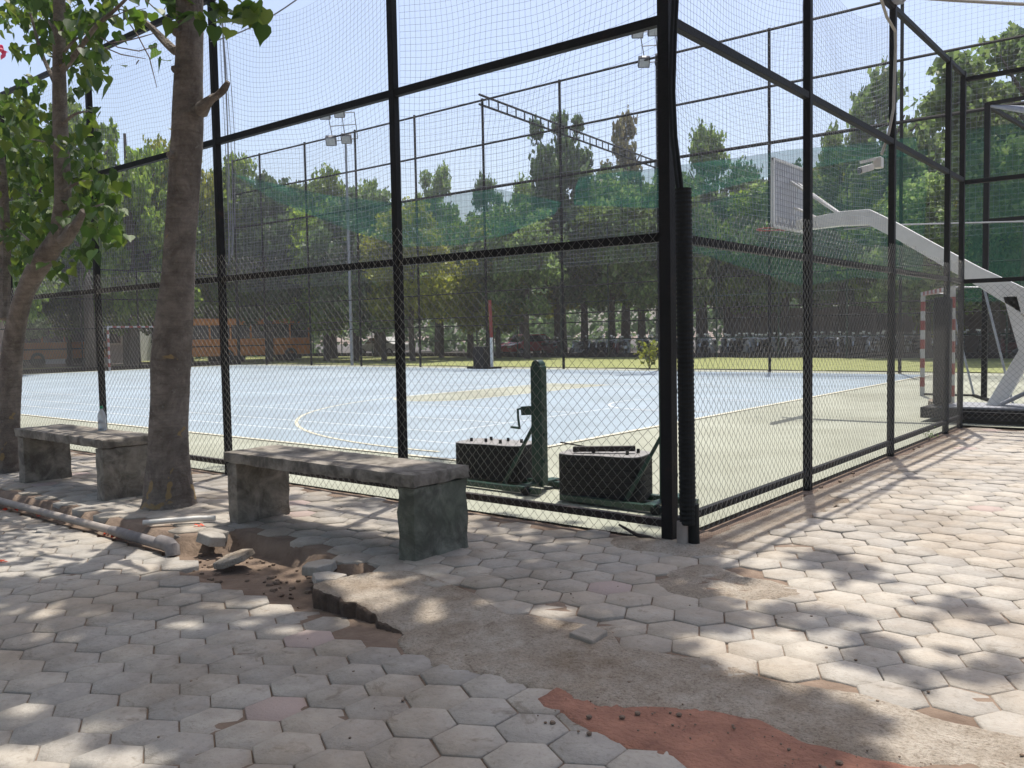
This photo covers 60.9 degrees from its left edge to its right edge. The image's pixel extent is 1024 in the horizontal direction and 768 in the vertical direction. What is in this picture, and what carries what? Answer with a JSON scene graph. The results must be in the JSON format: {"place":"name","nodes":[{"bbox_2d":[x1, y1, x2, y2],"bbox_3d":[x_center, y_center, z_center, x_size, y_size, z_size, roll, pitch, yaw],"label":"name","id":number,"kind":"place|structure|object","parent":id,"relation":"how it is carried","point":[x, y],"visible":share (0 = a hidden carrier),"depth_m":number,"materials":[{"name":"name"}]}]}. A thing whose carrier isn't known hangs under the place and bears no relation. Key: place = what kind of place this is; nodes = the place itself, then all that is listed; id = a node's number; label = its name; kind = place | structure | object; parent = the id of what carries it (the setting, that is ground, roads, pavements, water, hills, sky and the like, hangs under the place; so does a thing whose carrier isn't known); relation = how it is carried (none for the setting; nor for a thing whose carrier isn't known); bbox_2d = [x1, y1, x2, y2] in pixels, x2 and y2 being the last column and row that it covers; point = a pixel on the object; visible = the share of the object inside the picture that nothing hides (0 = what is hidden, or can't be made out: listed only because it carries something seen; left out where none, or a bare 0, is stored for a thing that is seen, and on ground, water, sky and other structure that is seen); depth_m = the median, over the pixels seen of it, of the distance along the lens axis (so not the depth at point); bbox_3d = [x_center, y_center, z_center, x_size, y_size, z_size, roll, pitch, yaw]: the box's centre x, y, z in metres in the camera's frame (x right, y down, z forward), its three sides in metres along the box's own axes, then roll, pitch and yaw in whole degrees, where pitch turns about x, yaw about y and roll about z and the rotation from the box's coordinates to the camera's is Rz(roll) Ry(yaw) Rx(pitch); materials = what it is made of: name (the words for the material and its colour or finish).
{"place":"outdoors","nodes":[
{"label":"outdoors","id":0,"kind":"place"},
{"bbox_2d":[0,93,60,326],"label":"tree","id":1,"kind":"object","parent":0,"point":[22,238],"visible":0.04,"depth_m":39.90,"materials":[{"name":"green plant"}]},
{"bbox_2d":[29,363,237,372],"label":"side lawn ground","id":2,"kind":"structure","parent":0,"point":[72,371],"depth_m":50.39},
{"bbox_2d":[45,86,124,366],"bbox_3d":[-22.895,-7.992,46.280,4.340,15.791,4.038,1,4,32],"label":"tree","id":3,"kind":"object","parent":2,"relation":"on","point":[102,166],"visible":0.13,"depth_m":46.36,"materials":[{"name":"green plant"}]},
{"bbox_2d":[58,219,152,364],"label":"tree","id":4,"kind":"object","parent":2,"relation":"on","point":[125,362],"visible":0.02,"depth_m":52.74,"materials":[{"name":"green plant"}]},
{"bbox_2d":[1,267,238,373],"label":"cage fence","id":5,"kind":"object","parent":2,"relation":"on","point":[55,370],"visible":0.6,"depth_m":45.16,"materials":[{"name":"black paint"}]},
{"bbox_2d":[79,117,167,364],"bbox_3d":[-22.038,-7.675,50.068,5.423,14.720,5.715,0,4,24],"label":"tree","id":6,"kind":"object","parent":2,"relation":"on","point":[149,181],"visible":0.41,"depth_m":49.13,"materials":[{"name":"green plant"}]},
{"bbox_2d":[90,176,215,343],"bbox_3d":[-21.154,-6.693,51.422,7.072,12.264,6.976,-2,3,-10],"label":"tree","id":7,"kind":"object","parent":2,"relation":"on","point":[150,255],"visible":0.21,"depth_m":49.99,"materials":[{"name":"green plant"}]},
{"bbox_2d":[142,128,226,361],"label":"tree","id":8,"kind":"object","parent":2,"relation":"on","point":[204,198],"visible":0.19,"depth_m":52.30,"materials":[{"name":"green plant"}]},
{"bbox_2d":[0,510,685,767],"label":"pavement","id":9,"kind":"structure","parent":0,"point":[488,725],"depth_m":3.92,"materials":[{"name":"grey concrete"}]},
{"bbox_2d":[0,497,180,556],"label":"drain pipe","id":10,"kind":"object","parent":9,"relation":"on","point":[169,546],"visible":0.98,"depth_m":7.11,"materials":[{"name":"grey plastic"}]},
{"bbox_2d":[538,687,922,767],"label":"red soil","id":11,"kind":"structure","parent":9,"relation":"on","point":[700,748],"depth_m":3.25,"materials":[{"name":"soil"}]},
{"bbox_2d":[23,339,720,368],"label":"car park ground","id":12,"kind":"structure","parent":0,"point":[634,350],"depth_m":78.06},
{"bbox_2d":[25,254,76,340],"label":"tree","id":13,"kind":"object","parent":12,"relation":"on","point":[37,333],"visible":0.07,"depth_m":49.06,"materials":[{"name":"green plant"}]},
{"bbox_2d":[23,329,107,366],"bbox_3d":[-29.155,-2.558,55.723,2.480,2.763,5.534,2,4,41],"label":"school bus","id":14,"kind":"object","parent":12,"relation":"on","point":[54,345],"visible":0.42,"depth_m":54.45,"materials":[{"name":"orange paint"}]},
{"bbox_2d":[33,202,109,365],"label":"tree","id":15,"kind":"object","parent":12,"relation":"on","point":[47,309],"visible":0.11,"depth_m":52.80,"materials":[{"name":"green plant"}]},
{"bbox_2d":[33,201,142,365],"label":"tree","id":16,"kind":"object","parent":12,"relation":"on","point":[72,316],"visible":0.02,"depth_m":51.63,"materials":[{"name":"green plant"}]},
{"bbox_2d":[30,325,150,363],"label":"campus building","id":17,"kind":"structure","parent":12,"relation":"on","point":[120,344],"depth_m":60.94,"materials":[{"name":"white paint"}]},
{"bbox_2d":[414,159,462,352],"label":"tree","id":18,"kind":"object","parent":12,"relation":"on","point":[437,213],"visible":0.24,"depth_m":64.52,"materials":[{"name":"green plant"}]},
{"bbox_2d":[466,169,503,345],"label":"tree","id":19,"kind":"object","parent":12,"relation":"on","point":[476,203],"visible":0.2,"depth_m":64.77,"materials":[{"name":"green plant"}]},
{"bbox_2d":[512,172,535,334],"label":"tree","id":20,"kind":"object","parent":12,"relation":"on","point":[518,189],"visible":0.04,"depth_m":62.23,"materials":[{"name":"green plant"}]},
{"bbox_2d":[501,334,556,352],"bbox_3d":[1.067,-2.524,56.721,4.034,1.435,1.680,-4,4,-36],"label":"parked car","id":21,"kind":"object","parent":12,"relation":"on","point":[513,340],"visible":0.4,"depth_m":55.94,"materials":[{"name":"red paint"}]},
{"bbox_2d":[519,109,593,352],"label":"tree","id":22,"kind":"object","parent":12,"relation":"on","point":[548,191],"visible":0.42,"depth_m":54.00,"materials":[{"name":"green plant"}]},
{"bbox_2d":[535,228,580,340],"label":"tree","id":23,"kind":"object","parent":12,"relation":"on","point":[567,307],"visible":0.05,"depth_m":56.94,"materials":[{"name":"green plant"}]},
{"bbox_2d":[478,93,657,352],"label":"lattice beam","id":24,"kind":"structure","parent":12,"relation":"on","point":[563,134],"depth_m":45.81,"materials":[{"name":"metal"}]},
{"bbox_2d":[527,155,630,352],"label":"tree","id":25,"kind":"object","parent":12,"relation":"on","point":[576,292],"visible":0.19,"depth_m":53.87,"materials":[{"name":"green plant"}]},
{"bbox_2d":[565,178,636,341],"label":"tree","id":26,"kind":"object","parent":12,"relation":"on","point":[596,290],"visible":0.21,"depth_m":52.58,"materials":[{"name":"green plant"}]},
{"bbox_2d":[597,106,654,352],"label":"tree","id":27,"kind":"object","parent":12,"relation":"on","point":[631,177],"visible":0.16,"depth_m":60.16,"materials":[{"name":"green plant"}]},
{"bbox_2d":[248,172,1019,358],"bbox_3d":[3.782,-5.771,52.011,71.000,8.430,0.340,2,4,39],"label":"cage fence","id":28,"kind":"object","parent":12,"relation":"on","point":[967,355],"visible":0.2,"depth_m":45.89,"materials":[{"name":"metal"}]},
{"bbox_2d":[583,170,698,349],"bbox_3d":[7.672,-7.012,51.023,6.939,11.914,6.584,-1,3,5],"label":"tree","id":29,"kind":"object","parent":12,"relation":"on","point":[616,265],"visible":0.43,"depth_m":49.75,"materials":[{"name":"green plant"}]},
{"bbox_2d":[619,171,718,313],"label":"tree","id":30,"kind":"object","parent":12,"relation":"on","point":[647,289],"visible":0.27,"depth_m":48.40,"materials":[{"name":"green plant"}]},
{"bbox_2d":[684,116,730,352],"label":"tree","id":31,"kind":"object","parent":12,"relation":"on","point":[695,162],"visible":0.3,"depth_m":52.28,"materials":[{"name":"green plant"}]},
{"bbox_2d":[697,175,752,346],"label":"tree","id":32,"kind":"object","parent":12,"relation":"on","point":[725,216],"visible":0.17,"depth_m":51.40,"materials":[{"name":"green plant"}]},
{"bbox_2d":[710,155,762,322],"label":"tree","id":33,"kind":"object","parent":12,"relation":"on","point":[740,170],"visible":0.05,"depth_m":55.40,"materials":[{"name":"green plant"}]},
{"bbox_2d":[708,181,802,345],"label":"tree","id":34,"kind":"object","parent":12,"relation":"on","point":[744,209],"visible":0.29,"depth_m":49.45,"materials":[{"name":"green plant"}]},
{"bbox_2d":[739,157,802,344],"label":"tree","id":35,"kind":"object","parent":12,"relation":"on","point":[800,294],"visible":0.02,"depth_m":52.28,"materials":[{"name":"green plant"}]},
{"bbox_2d":[728,170,848,352],"bbox_3d":[15.507,-6.517,48.130,6.623,10.844,6.820,-1,3,4],"label":"tree","id":36,"kind":"object","parent":12,"relation":"on","point":[827,296],"visible":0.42,"depth_m":46.96,"materials":[{"name":"green plant"}]},
{"bbox_2d":[818,119,858,344],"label":"tree","id":37,"kind":"object","parent":12,"relation":"on","point":[835,140],"visible":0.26,"depth_m":47.91,"materials":[{"name":"green plant"}]},
{"bbox_2d":[730,302,1009,352],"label":"boundary wall","id":38,"kind":"structure","parent":12,"relation":"on","point":[974,343],"depth_m":50.18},
{"bbox_2d":[834,55,942,352],"bbox_3d":[19.559,-8.769,45.194,5.579,15.980,5.475,-1,3,-4],"label":"tree","id":39,"kind":"object","parent":12,"relation":"on","point":[909,165],"visible":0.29,"depth_m":44.11,"materials":[{"name":"green plant"}]},
{"bbox_2d":[836,170,958,352],"bbox_3d":[18.605,-5.588,41.872,5.660,9.498,5.371,1,4,28],"label":"tree","id":40,"kind":"object","parent":12,"relation":"on","point":[879,200],"visible":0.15,"depth_m":42.00,"materials":[{"name":"green plant"}]},
{"bbox_2d":[857,170,999,357],"bbox_3d":[18.931,-5.179,39.636,5.776,8.814,5.857,-3,4,-30],"label":"tree","id":41,"kind":"object","parent":12,"relation":"on","point":[927,194],"visible":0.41,"depth_m":38.40,"materials":[{"name":"green plant"}]},
{"bbox_2d":[951,75,1022,352],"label":"tree","id":42,"kind":"object","parent":12,"relation":"on","point":[1008,269],"visible":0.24,"depth_m":37.06,"materials":[{"name":"green plant"}]},
{"bbox_2d":[988,222,1022,314],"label":"tree","id":43,"kind":"object","parent":12,"relation":"on","point":[1015,238],"visible":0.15,"depth_m":37.27,"materials":[{"name":"green plant"}]},
{"bbox_2d":[21,365,918,458],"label":"court ground","id":44,"kind":"structure","parent":0,"point":[558,374],"depth_m":19.92,"materials":[{"name":"blue plastic"}]},
{"bbox_2d":[22,368,864,443],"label":"court ground white lines","id":45,"kind":"object","parent":44,"relation":"on","point":[392,415],"visible":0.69,"depth_m":18.34,"materials":[{"name":"paint"}]},
{"bbox_2d":[21,366,932,459],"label":"court ground cream lines","id":46,"kind":"object","parent":44,"relation":"on","point":[298,425],"visible":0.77,"depth_m":13.72,"materials":[{"name":"paint"}]},
{"bbox_2d":[467,300,501,368],"bbox_3d":[-1.239,-2.141,37.722,1.400,2.942,0.700,2,4,39],"label":"volleyball post","id":47,"kind":"object","parent":44,"relation":"on","point":[485,356],"visible":0.84,"depth_m":37.52,"materials":[{"name":"metal"}]},
{"bbox_2d":[407,383,602,400],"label":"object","id":48,"kind":"structure","parent":0,"point":[519,390],"depth_m":21.95,"materials":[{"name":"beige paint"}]},
{"bbox_2d":[0,429,1023,736],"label":"pavement","id":49,"kind":"structure","parent":0,"point":[946,527],"depth_m":5.38,"materials":[{"name":"concrete"}]},
{"bbox_2d":[14,424,147,501],"bbox_3d":[-4.414,0.787,8.954,1.986,0.624,0.542,2,4,39],"label":"concrete bench","id":50,"kind":"object","parent":49,"relation":"on","point":[44,453],"visible":0.88,"depth_m":8.47,"materials":[{"name":"concrete"}]},
{"bbox_2d":[142,515,215,524],"bbox_3d":[-2.707,1.108,7.088,0.562,0.052,0.049,-2,3,-11],"label":"pipe offcut","id":51,"kind":"object","parent":49,"relation":"on","point":[179,519],"visible":1,"depth_m":7.07,"materials":[{"name":"white plastic"}]},
{"bbox_2d":[223,445,469,560],"bbox_3d":[-1.328,0.864,6.640,2.236,0.624,0.557,2,4,39],"label":"concrete bench","id":52,"kind":"object","parent":49,"relation":"on","point":[432,513],"visible":0.9,"depth_m":6.13,"materials":[{"name":"concrete"}]},
{"bbox_2d":[312,571,1023,767],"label":"concrete path","id":53,"kind":"structure","parent":49,"relation":"on","point":[451,626],"depth_m":3.81,"materials":[{"name":"concrete"}]},
{"bbox_2d":[569,624,607,643],"bbox_3d":[0.378,1.243,4.303,0.156,0.053,0.157,2,4,39],"label":"broken paver","id":54,"kind":"object","parent":53,"relation":"on","point":[588,634],"visible":0.94,"depth_m":4.28,"materials":[{"name":"concrete"}]},
{"bbox_2d":[611,536,739,557],"bbox_3d":[1.127,1.124,6.054,1.163,0.055,0.601,2,4,39],"label":"concrete footing","id":55,"kind":"object","parent":49,"relation":"on","point":[673,547],"visible":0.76,"depth_m":5.96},
{"bbox_2d":[655,564,819,600],"bbox_3d":[1.228,1.189,5.087,0.732,0.048,1.147,-3,4,-35],"label":"concrete patch","id":56,"kind":"object","parent":49,"relation":"on","point":[684,581],"visible":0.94,"depth_m":5.10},
{"bbox_2d":[703,428,992,549],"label":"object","id":57,"kind":"object","parent":49,"relation":"on","point":[807,506],"visible":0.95,"depth_m":7.54,"materials":[{"name":"concrete"}]},
{"bbox_2d":[0,331,1023,767],"bbox_3d":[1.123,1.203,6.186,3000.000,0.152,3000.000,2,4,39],"label":"ground","id":58,"kind":"structure","parent":0,"point":[284,555],"depth_m":6.37,"materials":[{"name":"brown soil"}]},
{"bbox_2d":[0,0,220,473],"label":"young tree","id":59,"kind":"object","parent":58,"relation":"on","point":[65,25],"visible":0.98,"depth_m":9.40,"materials":[{"name":"green plant"}]},
{"bbox_2d":[89,0,272,510],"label":"shade tree","id":60,"kind":"object","parent":58,"relation":"on","point":[168,484],"visible":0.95,"depth_m":7.48,"materials":[{"name":"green plant"}]},
{"bbox_2d":[196,531,225,546],"bbox_3d":[-2.292,1.180,6.645,0.227,0.115,0.204,2,4,39],"label":"broken paver","id":61,"kind":"object","parent":58,"relation":"on","point":[211,539],"visible":1,"depth_m":6.58,"materials":[{"name":"concrete"}]},
{"bbox_2d":[213,549,254,568],"bbox_3d":[-1.991,1.250,6.228,0.291,0.132,0.260,2,4,39],"label":"broken paver","id":62,"kind":"object","parent":58,"relation":"on","point":[233,558],"visible":1,"depth_m":6.16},
{"bbox_2d":[302,559,336,575],"bbox_3d":[-1.271,1.208,5.728,0.209,0.071,0.228,2,4,39],"label":"broken paver","id":63,"kind":"object","parent":58,"relation":"on","point":[312,567],"visible":0.89,"depth_m":5.67,"materials":[{"name":"concrete"}]},
{"bbox_2d":[0,0,677,539],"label":"cage fence","id":64,"kind":"object","parent":58,"relation":"on","point":[664,238],"visible":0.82,"depth_m":7.64,"materials":[{"name":"metal"}]},
{"bbox_2d":[219,16,234,263],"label":"bunched cords","id":65,"kind":"object","parent":64,"relation":"hanging from","point":[228,185],"visible":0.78,"depth_m":9.39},
{"bbox_2d":[8,0,657,293],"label":"ball net","id":66,"kind":"object","parent":64,"relation":"attached to","point":[282,182],"visible":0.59,"depth_m":8.10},
{"bbox_2d":[668,0,699,543],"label":"cable duct","id":67,"kind":"object","parent":64,"relation":"attached to","point":[688,529],"visible":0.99,"depth_m":5.91,"materials":[{"name":"black plastic"}]},
{"bbox_2d":[50,284,980,359],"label":"woods","id":68,"kind":"object","parent":58,"relation":"on","point":[549,329],"visible":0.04,"depth_m":74.02,"materials":[{"name":"green plant"}]},
{"bbox_2d":[157,436,1023,767],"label":"pebbles","id":69,"kind":"object","parent":58,"relation":"on","point":[553,722],"visible":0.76,"depth_m":5.64,"materials":[{"name":"brown stone"}]},
{"bbox_2d":[677,0,966,528],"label":"cage fence","id":70,"kind":"object","parent":58,"relation":"on","point":[807,257],"visible":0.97,"depth_m":8.74,"materials":[{"name":"metal"}]},
{"bbox_2d":[676,0,888,264],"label":"ball net","id":71,"kind":"object","parent":70,"relation":"attached to","point":[851,150],"visible":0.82,"depth_m":7.93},
{"bbox_2d":[880,0,896,154],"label":"camera cable","id":72,"kind":"object","parent":70,"relation":"attached to","point":[894,68],"visible":1,"depth_m":9.96,"materials":[{"name":"plastic"}]},
{"bbox_2d":[962,66,1023,426],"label":"cage fence","id":73,"kind":"object","parent":58,"relation":"on","point":[996,178],"visible":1,"depth_m":12.59,"materials":[{"name":"metal"}]},
{"bbox_2d":[0,0,1023,337],"label":"sky","id":74,"kind":"structure","parent":0,"point":[10,70],"materials":[{"name":"blue"}]},
{"bbox_2d":[20,364,1023,537],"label":"court surround ground","id":75,"kind":"structure","parent":0,"point":[907,426],"depth_m":11.54,"materials":[{"name":"concrete"}]},
{"bbox_2d":[320,112,357,365],"bbox_3d":[-8.709,-7.502,44.608,1.911,13.148,0.480,-1,3,0],"label":"floodlight mast","id":76,"kind":"object","parent":75,"relation":"on","point":[329,138],"visible":0.69,"depth_m":44.52,"materials":[{"name":"grey metal"}]},
{"bbox_2d":[466,360,558,495],"bbox_3d":[-0.055,0.388,8.450,1.110,1.249,0.580,2,4,39],"label":"volleyball post","id":77,"kind":"object","parent":75,"relation":"on","point":[540,429],"visible":0.81,"depth_m":8.18,"materials":[{"name":"metal"}]},
{"bbox_2d":[456,437,531,481],"bbox_3d":[-0.154,0.747,8.848,0.820,0.390,0.456,1,4,32],"label":"counterweight","id":78,"kind":"object","parent":77,"relation":"on","point":[499,457],"visible":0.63,"depth_m":8.64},
{"bbox_2d":[232,0,1023,373],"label":"cage fence","id":79,"kind":"object","parent":75,"relation":"on","point":[718,150],"visible":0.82,"depth_m":34.02,"materials":[{"name":"metal"}]},
{"bbox_2d":[559,367,698,515],"bbox_3d":[0.989,0.421,7.492,1.110,1.254,0.580,2,4,39],"label":"volleyball post","id":80,"kind":"object","parent":75,"relation":"on","point":[655,504],"visible":0.28,"depth_m":7.29,"materials":[{"name":"metal"}]},
{"bbox_2d":[559,449,652,501],"bbox_3d":[0.829,0.779,7.712,0.780,0.420,0.475,1,4,28],"label":"counterweight","id":81,"kind":"object","parent":80,"relation":"on","point":[632,476],"visible":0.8,"depth_m":7.52,"materials":[{"name":"metal"}]},
{"bbox_2d":[573,445,635,451],"bbox_3d":[0.809,0.569,7.649,0.547,0.055,0.050,0,3,11],"label":"steel bar","id":82,"kind":"object","parent":81,"relation":"on","point":[601,448],"visible":0.94,"depth_m":7.63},
{"bbox_2d":[631,28,656,67],"bbox_3d":[5.421,-7.044,33.166,1.579,13.027,0.402,-1,3,0],"label":"floodlight mast","id":83,"kind":"object","parent":75,"relation":"on","point":[638,36],"visible":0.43,"depth_m":32.79,"materials":[{"name":"grey metal"}]},
{"bbox_2d":[635,340,657,368],"bbox_3d":[5.298,-1.164,34.230,1.150,1.181,1.104,2,4,39],"label":"plant","id":84,"kind":"object","parent":75,"relation":"on","point":[652,355],"visible":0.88,"depth_m":34.10,"materials":[{"name":"green plant"}]},
{"bbox_2d":[756,157,1023,421],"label":"basketball stand","id":85,"kind":"object","parent":75,"relation":"on","point":[917,241],"visible":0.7,"depth_m":13.79,"materials":[{"name":"metal"}]},
{"bbox_2d":[920,286,1013,402],"bbox_3d":[8.804,-0.756,16.978,0.992,2.220,3.323,0,3,15],"label":"handball goal","id":86,"kind":"object","parent":75,"relation":"on","point":[922,361],"visible":0.45,"depth_m":17.34,"materials":[{"name":"white paint"}]},
{"bbox_2d":[981,96,1023,399],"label":"practice cage","id":87,"kind":"object","parent":75,"relation":"on","point":[992,106],"visible":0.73,"depth_m":17.17,"materials":[{"name":"black paint"}]},
{"bbox_2d":[141,356,1013,372],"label":"lawn ground","id":88,"kind":"structure","parent":0,"point":[626,363],"depth_m":40.33,"materials":[{"name":"plant"}]},
{"bbox_2d":[198,150,262,360],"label":"tree","id":89,"kind":"object","parent":88,"relation":"on","point":[242,175],"visible":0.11,"depth_m":54.35,"materials":[{"name":"green plant"}]},
{"bbox_2d":[196,186,287,361],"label":"tree","id":90,"kind":"object","parent":88,"relation":"on","point":[255,297],"visible":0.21,"depth_m":53.55,"materials":[{"name":"green plant"}]},
{"bbox_2d":[192,318,309,361],"bbox_3d":[-16.928,-2.761,55.281,7.611,2.763,2.480,-3,4,-32],"label":"school bus","id":91,"kind":"object","parent":88,"relation":"on","point":[255,338],"visible":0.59,"depth_m":54.27,"materials":[{"name":"orange paint"}]},
{"bbox_2d":[213,170,317,361],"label":"tree","id":92,"kind":"object","parent":88,"relation":"on","point":[272,227],"visible":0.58,"depth_m":53.20,"materials":[{"name":"green plant"}]},
{"bbox_2d":[268,196,369,360],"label":"tree","id":93,"kind":"object","parent":88,"relation":"on","point":[302,277],"visible":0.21,"depth_m":52.88,"materials":[{"name":"green plant"}]},
{"bbox_2d":[307,162,348,357],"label":"tree","id":94,"kind":"object","parent":88,"relation":"on","point":[329,187],"visible":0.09,"depth_m":59.25,"materials":[{"name":"green plant"}]},
{"bbox_2d":[298,185,408,360],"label":"tree","id":95,"kind":"object","parent":88,"relation":"on","point":[325,246],"visible":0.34,"depth_m":50.99,"materials":[{"name":"green plant"}]},
{"bbox_2d":[357,176,391,356],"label":"tree","id":96,"kind":"object","parent":88,"relation":"on","point":[372,186],"visible":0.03,"depth_m":61.60,"materials":[{"name":"green plant"}]},
{"bbox_2d":[333,229,427,360],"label":"tree","id":97,"kind":"object","parent":88,"relation":"on","point":[363,309],"visible":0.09,"depth_m":50.37,"materials":[{"name":"green plant"}]},
{"bbox_2d":[359,196,461,360],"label":"tree","id":98,"kind":"object","parent":88,"relation":"on","point":[407,285],"visible":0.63,"depth_m":48.52,"materials":[{"name":"green plant"}]},
{"bbox_2d":[414,221,474,357],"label":"tree","id":99,"kind":"object","parent":88,"relation":"on","point":[444,226],"visible":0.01,"depth_m":55.42,"materials":[{"name":"green plant"}]},
{"bbox_2d":[428,208,487,357],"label":"tree","id":100,"kind":"object","parent":88,"relation":"on","point":[455,246],"visible":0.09,"depth_m":53.70,"materials":[{"name":"green plant"}]},
{"bbox_2d":[445,215,536,358],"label":"tree","id":101,"kind":"object","parent":88,"relation":"on","point":[463,288],"visible":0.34,"depth_m":50.45,"materials":[{"name":"green plant"}]},
{"bbox_2d":[454,213,551,357],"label":"tree","id":102,"kind":"object","parent":88,"relation":"on","point":[508,312],"visible":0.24,"depth_m":50.87,"materials":[{"name":"green plant"}]},
{"bbox_2d":[481,199,569,358],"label":"tree","id":103,"kind":"object","parent":88,"relation":"on","point":[525,267],"visible":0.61,"depth_m":49.61,"materials":[{"name":"green plant"}]},
{"bbox_2d":[903,20,1023,286],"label":"tree","id":104,"kind":"object","parent":88,"relation":"on","point":[1008,53],"visible":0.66,"depth_m":33.36,"materials":[{"name":"green plant"}]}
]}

